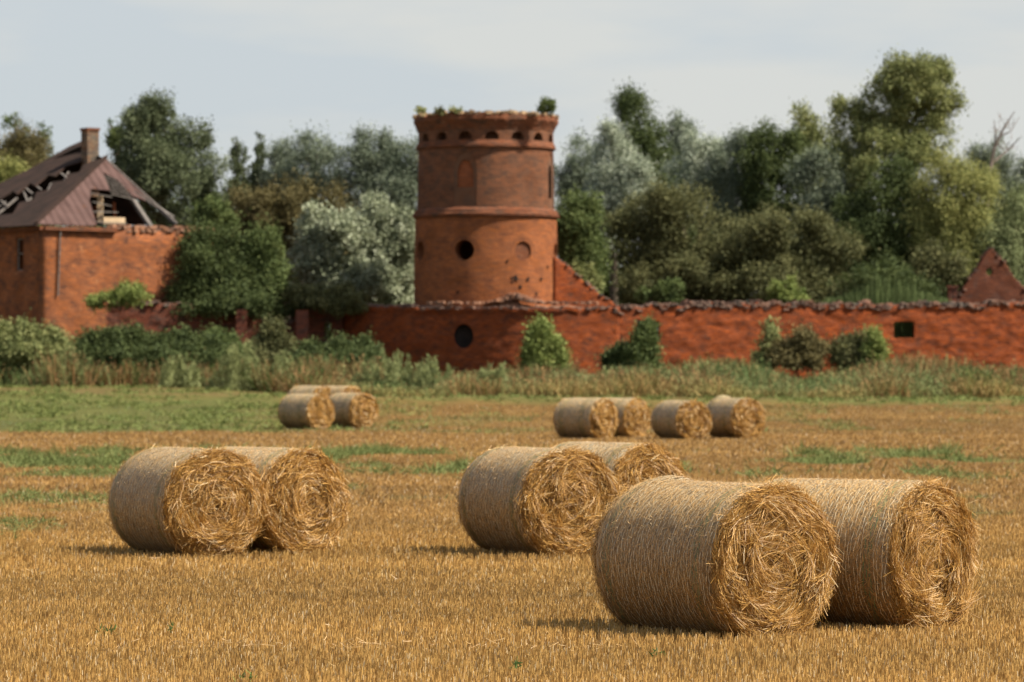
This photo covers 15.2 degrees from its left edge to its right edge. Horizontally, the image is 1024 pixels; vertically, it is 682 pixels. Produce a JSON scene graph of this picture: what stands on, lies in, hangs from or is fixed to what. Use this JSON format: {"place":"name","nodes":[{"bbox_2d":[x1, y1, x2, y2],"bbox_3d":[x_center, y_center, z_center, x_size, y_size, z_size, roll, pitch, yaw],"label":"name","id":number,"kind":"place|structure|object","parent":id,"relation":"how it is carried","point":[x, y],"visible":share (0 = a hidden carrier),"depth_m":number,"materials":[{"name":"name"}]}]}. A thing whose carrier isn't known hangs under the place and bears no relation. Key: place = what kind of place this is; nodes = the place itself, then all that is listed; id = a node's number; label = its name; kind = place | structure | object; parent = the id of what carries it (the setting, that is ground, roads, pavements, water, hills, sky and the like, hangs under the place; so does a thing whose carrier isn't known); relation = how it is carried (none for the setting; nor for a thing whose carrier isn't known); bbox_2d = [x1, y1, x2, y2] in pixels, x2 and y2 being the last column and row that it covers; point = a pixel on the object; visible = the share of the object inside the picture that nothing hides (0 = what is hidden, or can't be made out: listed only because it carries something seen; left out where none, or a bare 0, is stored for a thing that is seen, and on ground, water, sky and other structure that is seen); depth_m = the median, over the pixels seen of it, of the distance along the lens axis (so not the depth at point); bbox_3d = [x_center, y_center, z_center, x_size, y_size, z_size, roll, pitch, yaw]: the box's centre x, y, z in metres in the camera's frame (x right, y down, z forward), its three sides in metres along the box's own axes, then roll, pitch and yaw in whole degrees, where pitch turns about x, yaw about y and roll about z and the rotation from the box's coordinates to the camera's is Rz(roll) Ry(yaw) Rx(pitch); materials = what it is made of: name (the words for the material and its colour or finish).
{"place":"outdoors","nodes":[
{"label":"outdoors","id":0,"kind":"place"},
{"bbox_2d":[0,386,1023,681],"bbox_3d":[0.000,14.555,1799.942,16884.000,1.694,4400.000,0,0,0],"label":"ground","id":1,"kind":"structure","parent":0,"point":[208,400],"depth_m":155.70,"materials":[{"name":"green plant"}]},
{"bbox_2d":[0,147,31,227],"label":"tree","id":2,"kind":"object","parent":1,"relation":"on","point":[9,169],"visible":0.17,"depth_m":221.12,"materials":[{"name":"green plant"}]},
{"bbox_2d":[0,111,55,226],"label":"tree","id":3,"kind":"object","parent":1,"relation":"on","point":[8,120],"visible":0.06,"depth_m":235.81,"materials":[{"name":"green plant"}]},
{"bbox_2d":[0,118,57,227],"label":"tree","id":4,"kind":"object","parent":1,"relation":"on","point":[19,142],"visible":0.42,"depth_m":231.14,"materials":[{"name":"green plant"}]},
{"bbox_2d":[0,308,78,372],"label":"shrub","id":5,"kind":"object","parent":1,"relation":"on","point":[23,342],"visible":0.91,"depth_m":189.65,"materials":[{"name":"green plant"}]},
{"bbox_2d":[95,623,111,633],"bbox_3d":[-3.365,2.376,31.470,0.169,0.120,0.115,0,0,0],"label":"seedling","id":6,"kind":"object","parent":1,"relation":"on","point":[104,629],"visible":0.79,"depth_m":31.48,"materials":[{"name":"green plant"}]},
{"bbox_2d":[0,128,213,344],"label":"ruined house","id":7,"kind":"structure","parent":1,"relation":"on","point":[53,273],"depth_m":199.39,"materials":[{"name":"brick"}]},
{"bbox_2d":[18,238,22,270],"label":"window frame","id":8,"kind":"structure","parent":7,"relation":"in","point":[21,238],"depth_m":198.93,"materials":[{"name":"brown wood"}]},
{"bbox_2d":[71,317,155,369],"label":"shrub","id":9,"kind":"object","parent":1,"relation":"on","point":[115,343],"visible":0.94,"depth_m":190.49,"materials":[{"name":"green plant"}]},
{"bbox_2d":[102,118,129,163],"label":"tree","id":10,"kind":"object","parent":1,"relation":"on","point":[110,138],"visible":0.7,"depth_m":217.81,"materials":[{"name":"green plant"}]},
{"bbox_2d":[82,276,154,325],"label":"shrub","id":11,"kind":"object","parent":1,"relation":"on","point":[123,294],"visible":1,"depth_m":195.65,"materials":[{"name":"green plant"}]},
{"bbox_2d":[167,622,173,632],"bbox_3d":[-2.839,2.377,31.866,0.067,0.109,0.182,0,0,0],"label":"seedling","id":12,"kind":"object","parent":1,"relation":"on","point":[171,627],"visible":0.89,"depth_m":31.89,"materials":[{"name":"green plant"}]},
{"bbox_2d":[105,84,238,232],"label":"tree","id":13,"kind":"object","parent":1,"relation":"on","point":[162,164],"visible":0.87,"depth_m":214.77,"materials":[{"name":"green plant"}]},
{"bbox_2d":[128,323,230,370],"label":"shrub","id":14,"kind":"object","parent":1,"relation":"on","point":[183,340],"visible":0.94,"depth_m":190.78,"materials":[{"name":"green plant"}]},
{"bbox_2d":[157,353,202,387],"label":"weed plant","id":15,"kind":"object","parent":1,"relation":"on","point":[175,378],"visible":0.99,"depth_m":185.80,"materials":[{"name":"green plant"}]},
{"bbox_2d":[105,442,269,556],"bbox_3d":[-3.998,1.933,47.080,1.502,1.422,2.115,0,0,-30],"label":"straw bale","id":16,"kind":"object","parent":1,"relation":"on","point":[183,500],"visible":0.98,"depth_m":46.38},
{"bbox_2d":[178,190,244,239],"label":"shrub","id":17,"kind":"object","parent":1,"relation":"on","point":[213,208],"visible":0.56,"depth_m":204.60,"materials":[{"name":"green plant"}]},
{"bbox_2d":[106,299,343,350],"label":"ruined wall","id":18,"kind":"structure","parent":1,"relation":"on","point":[303,325],"depth_m":199.29,"materials":[{"name":"brick"}]},
{"bbox_2d":[198,322,256,367],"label":"shrub","id":19,"kind":"object","parent":1,"relation":"on","point":[231,337],"visible":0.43,"depth_m":192.52,"materials":[{"name":"green plant"}]},
{"bbox_2d":[204,336,266,390],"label":"weed plant","id":20,"kind":"object","parent":1,"relation":"on","point":[233,365],"visible":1,"depth_m":184.29,"materials":[{"name":"green plant"}]},
{"bbox_2d":[159,213,315,330],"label":"shrub","id":21,"kind":"object","parent":1,"relation":"on","point":[224,282],"visible":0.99,"depth_m":200.07,"materials":[{"name":"green plant"}]},
{"bbox_2d":[221,136,253,213],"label":"tree","id":22,"kind":"object","parent":1,"relation":"on","point":[236,151],"visible":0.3,"depth_m":225.81,"materials":[{"name":"green plant"}]},
{"bbox_2d":[233,669,256,681],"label":"seedling","id":23,"kind":"object","parent":1,"relation":"on","point":[251,676],"visible":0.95,"depth_m":26.93,"materials":[{"name":"green plant"}]},
{"bbox_2d":[216,175,297,266],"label":"tree","id":24,"kind":"object","parent":1,"relation":"on","point":[260,198],"visible":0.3,"depth_m":213.34,"materials":[{"name":"green plant"}]},
{"bbox_2d":[246,131,275,317],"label":"tree","id":25,"kind":"object","parent":1,"relation":"on","point":[256,165],"visible":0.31,"depth_m":226.74,"materials":[{"name":"green plant"}]},
{"bbox_2d":[239,208,298,317],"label":"shrub","id":26,"kind":"object","parent":1,"relation":"on","point":[268,243],"visible":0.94,"depth_m":200.69,"materials":[{"name":"green plant"}]},
{"bbox_2d":[246,311,297,366],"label":"shrub","id":27,"kind":"object","parent":1,"relation":"on","point":[272,338],"visible":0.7,"depth_m":193.44,"materials":[{"name":"green plant"}]},
{"bbox_2d":[246,132,299,322],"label":"tree","id":28,"kind":"object","parent":1,"relation":"on","point":[275,153],"visible":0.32,"depth_m":225.50,"materials":[{"name":"green plant"}]},
{"bbox_2d":[258,349,296,390],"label":"weed plant","id":29,"kind":"object","parent":1,"relation":"on","point":[282,361],"visible":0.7,"depth_m":184.37,"materials":[{"name":"green plant"}]},
{"bbox_2d":[215,440,353,554],"bbox_3d":[-3.077,1.932,47.928,1.534,1.432,2.122,0,-1,-41],"label":"straw bale","id":30,"kind":"object","parent":1,"relation":"on","point":[307,493],"visible":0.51,"depth_m":47.21},
{"bbox_2d":[277,393,334,428],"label":"straw bale","id":31,"kind":"object","parent":1,"relation":"on","point":[307,410],"visible":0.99,"depth_m":143.47},
{"bbox_2d":[288,384,330,394],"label":"straw bale","id":32,"kind":"object","parent":1,"relation":"on","point":[310,389],"visible":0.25,"depth_m":155.09},
{"bbox_2d":[271,119,357,214],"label":"tree","id":33,"kind":"object","parent":1,"relation":"on","point":[321,155],"visible":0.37,"depth_m":223.01,"materials":[{"name":"green plant"}]},
{"bbox_2d":[264,159,364,280],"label":"tree","id":34,"kind":"object","parent":1,"relation":"on","point":[301,194],"visible":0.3,"depth_m":213.49,"materials":[{"name":"green plant"}]},
{"bbox_2d":[277,278,370,346],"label":"shrub","id":35,"kind":"object","parent":1,"relation":"on","point":[334,299],"visible":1,"depth_m":199.64,"materials":[{"name":"green plant"}]},
{"bbox_2d":[268,330,389,370],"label":"shrub","id":36,"kind":"object","parent":1,"relation":"on","point":[342,347],"visible":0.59,"depth_m":190.95,"materials":[{"name":"green plant"}]},
{"bbox_2d":[326,385,361,396],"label":"straw bale","id":37,"kind":"object","parent":1,"relation":"on","point":[344,389],"visible":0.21,"depth_m":155.03},
{"bbox_2d":[283,188,414,323],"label":"shrub","id":38,"kind":"object","parent":1,"relation":"on","point":[381,268],"visible":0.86,"depth_m":206.44,"materials":[{"name":"green plant"}]},
{"bbox_2d":[329,392,378,427],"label":"straw bale","id":39,"kind":"object","parent":1,"relation":"on","point":[358,410],"visible":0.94,"depth_m":145.61},
{"bbox_2d":[349,326,388,354],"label":"shrub","id":40,"kind":"object","parent":1,"relation":"on","point":[366,340],"visible":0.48,"depth_m":192.69,"materials":[{"name":"green plant"}]},
{"bbox_2d":[323,118,417,302],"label":"tree","id":41,"kind":"object","parent":1,"relation":"on","point":[365,168],"visible":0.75,"depth_m":221.04,"materials":[{"name":"green plant"}]},
{"bbox_2d":[348,347,423,385],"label":"weed plant","id":42,"kind":"object","parent":1,"relation":"on","point":[391,368],"visible":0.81,"depth_m":183.93,"materials":[{"name":"green plant"}]},
{"bbox_2d":[378,129,417,284],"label":"tree","id":43,"kind":"object","parent":1,"relation":"on","point":[409,157],"visible":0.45,"depth_m":220.18,"materials":[{"name":"green plant"}]},
{"bbox_2d":[401,354,454,388],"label":"weed plant","id":44,"kind":"object","parent":1,"relation":"on","point":[427,374],"visible":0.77,"depth_m":183.75,"materials":[{"name":"green plant"}]},
{"bbox_2d":[343,293,619,377],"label":"curved wall","id":45,"kind":"structure","parent":1,"relation":"on","point":[468,337],"depth_m":195.86,"materials":[{"name":"red brick"}]},
{"bbox_2d":[412,109,558,307],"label":"brick tower","id":46,"kind":"structure","parent":1,"relation":"on","point":[485,216],"depth_m":196.93,"materials":[{"name":"red brick"}]},
{"bbox_2d":[413,105,427,115],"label":"rim plant","id":47,"kind":"object","parent":46,"relation":"on","point":[420,109],"visible":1,"depth_m":196.79,"materials":[{"name":"green plant"}]},
{"bbox_2d":[431,105,445,115],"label":"rim plant","id":48,"kind":"object","parent":46,"relation":"on","point":[439,110],"visible":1,"depth_m":196.79,"materials":[{"name":"green plant"}]},
{"bbox_2d":[447,105,463,114],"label":"rim plant","id":49,"kind":"object","parent":46,"relation":"on","point":[456,110],"visible":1,"depth_m":196.71,"materials":[{"name":"green plant"}]},
{"bbox_2d":[458,160,473,186],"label":"bricked up window","id":50,"kind":"structure","parent":46,"relation":"in","point":[465,172],"depth_m":196.90,"materials":[{"name":"brick"}]},
{"bbox_2d":[515,241,529,259],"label":"bricked up window","id":51,"kind":"structure","parent":46,"relation":"in","point":[522,249],"depth_m":196.99,"materials":[{"name":"brick"}]},
{"bbox_2d":[536,94,556,115],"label":"rim plant","id":52,"kind":"object","parent":46,"relation":"on","point":[550,103],"visible":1,"depth_m":196.72,"materials":[{"name":"green plant"}]},
{"bbox_2d":[473,361,508,391],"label":"weed plant","id":53,"kind":"object","parent":1,"relation":"on","point":[500,371],"visible":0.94,"depth_m":181.81,"materials":[{"name":"green plant"}]},
{"bbox_2d":[0,402,1023,681],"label":"stubble","id":54,"kind":"object","parent":1,"relation":"on","point":[144,602],"visible":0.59,"depth_m":36.79,"materials":[{"name":"yellow plant"}]},
{"bbox_2d":[0,381,1023,541],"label":"field weeds","id":55,"kind":"object","parent":1,"relation":"on","point":[21,458],"visible":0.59,"depth_m":137.89,"materials":[{"name":"green plant"}]},
{"bbox_2d":[0,343,1023,398],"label":"tall weeds","id":56,"kind":"object","parent":1,"relation":"on","point":[916,377],"visible":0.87,"depth_m":183.63,"materials":[{"name":"green plant"}]},
{"bbox_2d":[4,481,1022,681],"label":"loose straw","id":57,"kind":"object","parent":1,"relation":"on","point":[357,637],"visible":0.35,"depth_m":30.23,"materials":[{"name":"yellow plant"}]},
{"bbox_2d":[509,656,522,668],"bbox_3d":[0.029,2.341,27.853,0.085,0.122,0.104,0,-1,-37],"label":"seedling","id":58,"kind":"object","parent":1,"relation":"on","point":[515,663],"visible":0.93,"depth_m":27.84,"materials":[{"name":"green plant"}]},
{"bbox_2d":[38,188,1023,338],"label":"wood","id":59,"kind":"object","parent":1,"relation":"on","point":[605,294],"visible":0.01,"depth_m":244.00,"materials":[{"name":"green plant"}]},
{"bbox_2d":[453,443,626,557],"bbox_3d":[0.312,1.949,47.086,1.554,1.393,2.122,0,0,-29],"label":"straw bale","id":60,"kind":"object","parent":1,"relation":"on","point":[544,500],"visible":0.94,"depth_m":46.38},
{"bbox_2d":[513,311,573,372],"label":"shrub","id":61,"kind":"object","parent":1,"relation":"on","point":[542,343],"visible":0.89,"depth_m":188.01,"materials":[{"name":"green plant"}]},
{"bbox_2d":[554,120,609,256],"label":"tree","id":62,"kind":"object","parent":1,"relation":"on","point":[566,179],"visible":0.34,"depth_m":223.29,"materials":[{"name":"green plant"}]},
{"bbox_2d":[551,397,619,438],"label":"straw bale","id":63,"kind":"object","parent":1,"relation":"on","point":[585,418],"visible":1,"depth_m":125.05},
{"bbox_2d":[554,183,617,290],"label":"shrub","id":64,"kind":"object","parent":1,"relation":"on","point":[578,236],"visible":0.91,"depth_m":205.04,"materials":[{"name":"green plant"}]},
{"bbox_2d":[568,258,605,293],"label":"shrub","id":65,"kind":"object","parent":1,"relation":"on","point":[585,273],"visible":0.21,"depth_m":204.02,"materials":[{"name":"green plant"}]},
{"bbox_2d":[553,256,621,306],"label":"gable stub","id":66,"kind":"object","parent":1,"relation":"on","point":[570,284],"visible":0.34,"depth_m":199.14,"materials":[{"name":"red brick"}]},
{"bbox_2d":[593,337,628,370],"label":"shrub","id":67,"kind":"object","parent":1,"relation":"on","point":[611,355],"visible":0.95,"depth_m":189.39,"materials":[{"name":"green plant"}]},
{"bbox_2d":[567,113,665,303],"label":"tree","id":68,"kind":"object","parent":1,"relation":"on","point":[618,178],"visible":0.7,"depth_m":217.18,"materials":[{"name":"green plant"}]},
{"bbox_2d":[550,440,687,495],"bbox_3d":[1.215,1.965,49.690,1.475,1.401,2.108,0,-1,-38],"label":"straw bale","id":69,"kind":"object","parent":1,"relation":"on","point":[632,462],"visible":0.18,"depth_m":49.01},
{"bbox_2d":[606,397,650,437],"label":"straw bale","id":70,"kind":"object","parent":1,"relation":"on","point":[634,417],"visible":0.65,"depth_m":127.71},
{"bbox_2d":[617,311,666,372],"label":"shrub","id":71,"kind":"object","parent":1,"relation":"on","point":[641,349],"visible":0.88,"depth_m":188.53,"materials":[{"name":"green plant"}]},
{"bbox_2d":[604,76,700,301],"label":"tree","id":72,"kind":"object","parent":1,"relation":"on","point":[629,104],"visible":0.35,"depth_m":227.12,"materials":[{"name":"green plant"}]},
{"bbox_2d":[649,647,665,656],"bbox_3d":[1.100,2.363,29.089,0.135,0.090,0.129,0,0,0],"label":"seedling","id":73,"kind":"object","parent":1,"relation":"on","point":[656,652],"visible":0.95,"depth_m":29.09,"materials":[{"name":"green plant"}]},
{"bbox_2d":[633,274,685,303],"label":"shrub","id":74,"kind":"object","parent":1,"relation":"on","point":[660,291],"visible":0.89,"depth_m":200.64,"materials":[{"name":"green plant"}]},
{"bbox_2d":[650,397,712,439],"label":"straw bale","id":75,"kind":"object","parent":1,"relation":"on","point":[682,419],"visible":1,"depth_m":123.57},
{"bbox_2d":[660,106,702,297],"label":"tree","id":76,"kind":"object","parent":1,"relation":"on","point":[678,124],"visible":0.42,"depth_m":229.54,"materials":[{"name":"green plant"}]},
{"bbox_2d":[599,170,767,329],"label":"shrub","id":77,"kind":"object","parent":1,"relation":"on","point":[653,245],"visible":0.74,"depth_m":205.94,"materials":[{"name":"green plant"}]},
{"bbox_2d":[656,123,737,298],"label":"tree","id":78,"kind":"object","parent":1,"relation":"on","point":[694,149],"visible":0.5,"depth_m":221.11,"materials":[{"name":"green plant"}]},
{"bbox_2d":[583,473,843,639],"bbox_3d":[1.679,1.786,32.115,1.512,1.384,2.015,0,-1,-37],"label":"straw bale","id":79,"kind":"object","parent":1,"relation":"on","point":[712,557],"visible":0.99,"depth_m":31.56},
{"bbox_2d":[690,123,781,238],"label":"tree","id":80,"kind":"object","parent":1,"relation":"on","point":[722,180],"visible":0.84,"depth_m":219.29,"materials":[{"name":"green plant"}]},
{"bbox_2d":[706,395,767,437],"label":"straw bale","id":81,"kind":"object","parent":1,"relation":"on","point":[745,417],"visible":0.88,"depth_m":125.56},
{"bbox_2d":[745,315,784,370],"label":"shrub","id":82,"kind":"object","parent":1,"relation":"on","point":[771,333],"visible":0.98,"depth_m":192.21,"materials":[{"name":"green plant"}]},
{"bbox_2d":[729,115,812,234],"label":"tree","id":83,"kind":"object","parent":1,"relation":"on","point":[765,164],"visible":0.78,"depth_m":218.04,"materials":[{"name":"green plant"}]},
{"bbox_2d":[765,271,810,303],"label":"shrub","id":84,"kind":"object","parent":1,"relation":"on","point":[787,293],"visible":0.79,"depth_m":201.64,"materials":[{"name":"green plant"}]},
{"bbox_2d":[698,198,879,326],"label":"shrub","id":85,"kind":"object","parent":1,"relation":"on","point":[764,242],"visible":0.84,"depth_m":204.77,"materials":[{"name":"green plant"}]},
{"bbox_2d":[762,318,831,380],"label":"shrub","id":86,"kind":"object","parent":1,"relation":"on","point":[801,349],"visible":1,"depth_m":191.32,"materials":[{"name":"green plant"}]},
{"bbox_2d":[613,299,1023,380],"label":"brick wall","id":87,"kind":"structure","parent":1,"relation":"on","point":[989,331],"depth_m":200.56,"materials":[{"name":"red brick"}]},
{"bbox_2d":[787,97,852,202],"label":"tree","id":88,"kind":"object","parent":1,"relation":"on","point":[813,133],"visible":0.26,"depth_m":225.50,"materials":[{"name":"green plant"}]},
{"bbox_2d":[780,138,881,266],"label":"tree","id":89,"kind":"object","parent":1,"relation":"on","point":[805,173],"visible":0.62,"depth_m":213.08,"materials":[{"name":"green plant"}]},
{"bbox_2d":[820,324,886,372],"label":"shrub","id":90,"kind":"object","parent":1,"relation":"on","point":[845,347],"visible":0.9,"depth_m":191.72,"materials":[{"name":"green plant"}]},
{"bbox_2d":[761,473,986,631],"bbox_3d":[2.886,1.777,32.889,2.185,1.413,1.576,0,-1,37],"label":"straw bale","id":91,"kind":"object","parent":1,"relation":"on","point":[907,548],"visible":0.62,"depth_m":32.22},
{"bbox_2d":[854,316,893,367],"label":"shrub","id":92,"kind":"object","parent":1,"relation":"on","point":[877,344],"visible":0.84,"depth_m":191.18,"materials":[{"name":"green plant"}]},
{"bbox_2d":[807,254,958,303],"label":"shrub","id":93,"kind":"object","parent":1,"relation":"on","point":[887,270],"visible":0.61,"depth_m":204.50,"materials":[{"name":"green plant"}]},
{"bbox_2d":[815,275,951,337],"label":"reeds","id":94,"kind":"object","parent":1,"relation":"on","point":[888,291],"visible":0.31,"depth_m":203.40,"materials":[{"name":"green plant"}]},
{"bbox_2d":[827,146,952,289],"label":"tree","id":95,"kind":"object","parent":1,"relation":"on","point":[879,233],"visible":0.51,"depth_m":210.29,"materials":[{"name":"green plant"}]},
{"bbox_2d":[823,47,974,220],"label":"tree","id":96,"kind":"object","parent":1,"relation":"on","point":[922,79],"visible":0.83,"depth_m":213.87,"materials":[{"name":"green plant"}]},
{"bbox_2d":[901,234,971,300],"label":"shrub","id":97,"kind":"object","parent":1,"relation":"on","point":[932,260],"visible":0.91,"depth_m":205.73,"materials":[{"name":"green plant"}]},
{"bbox_2d":[891,138,1013,291],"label":"tree","id":98,"kind":"object","parent":1,"relation":"on","point":[960,177],"visible":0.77,"depth_m":208.69,"materials":[{"name":"green plant"}]},
{"bbox_2d":[946,285,958,301],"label":"brick stub","id":99,"kind":"object","parent":1,"relation":"on","point":[952,292],"visible":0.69,"depth_m":204.37,"materials":[{"name":"red brick"}]},
{"bbox_2d":[958,174,1023,288],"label":"tree","id":100,"kind":"object","parent":1,"relation":"on","point":[1013,236],"visible":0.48,"depth_m":208.89,"materials":[{"name":"green plant"}]},
{"bbox_2d":[958,247,1023,302],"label":"brick gable","id":101,"kind":"structure","parent":1,"relation":"on","point":[1000,282],"depth_m":205.58,"materials":[{"name":"red brick"}]},
{"bbox_2d":[960,129,1023,218],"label":"tree","id":102,"kind":"object","parent":1,"relation":"on","point":[1004,164],"visible":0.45,"depth_m":225.24,"materials":[{"name":"green plant"}]},
{"bbox_2d":[988,111,1021,204],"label":"dead tree","id":103,"kind":"object","parent":1,"relation":"on","point":[996,143],"visible":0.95,"depth_m":212.04,"materials":[{"name":"grey plant"}]},
{"bbox_2d":[0,0,1023,321],"label":"sky","id":104,"kind":"structure","parent":0,"point":[267,67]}
]}

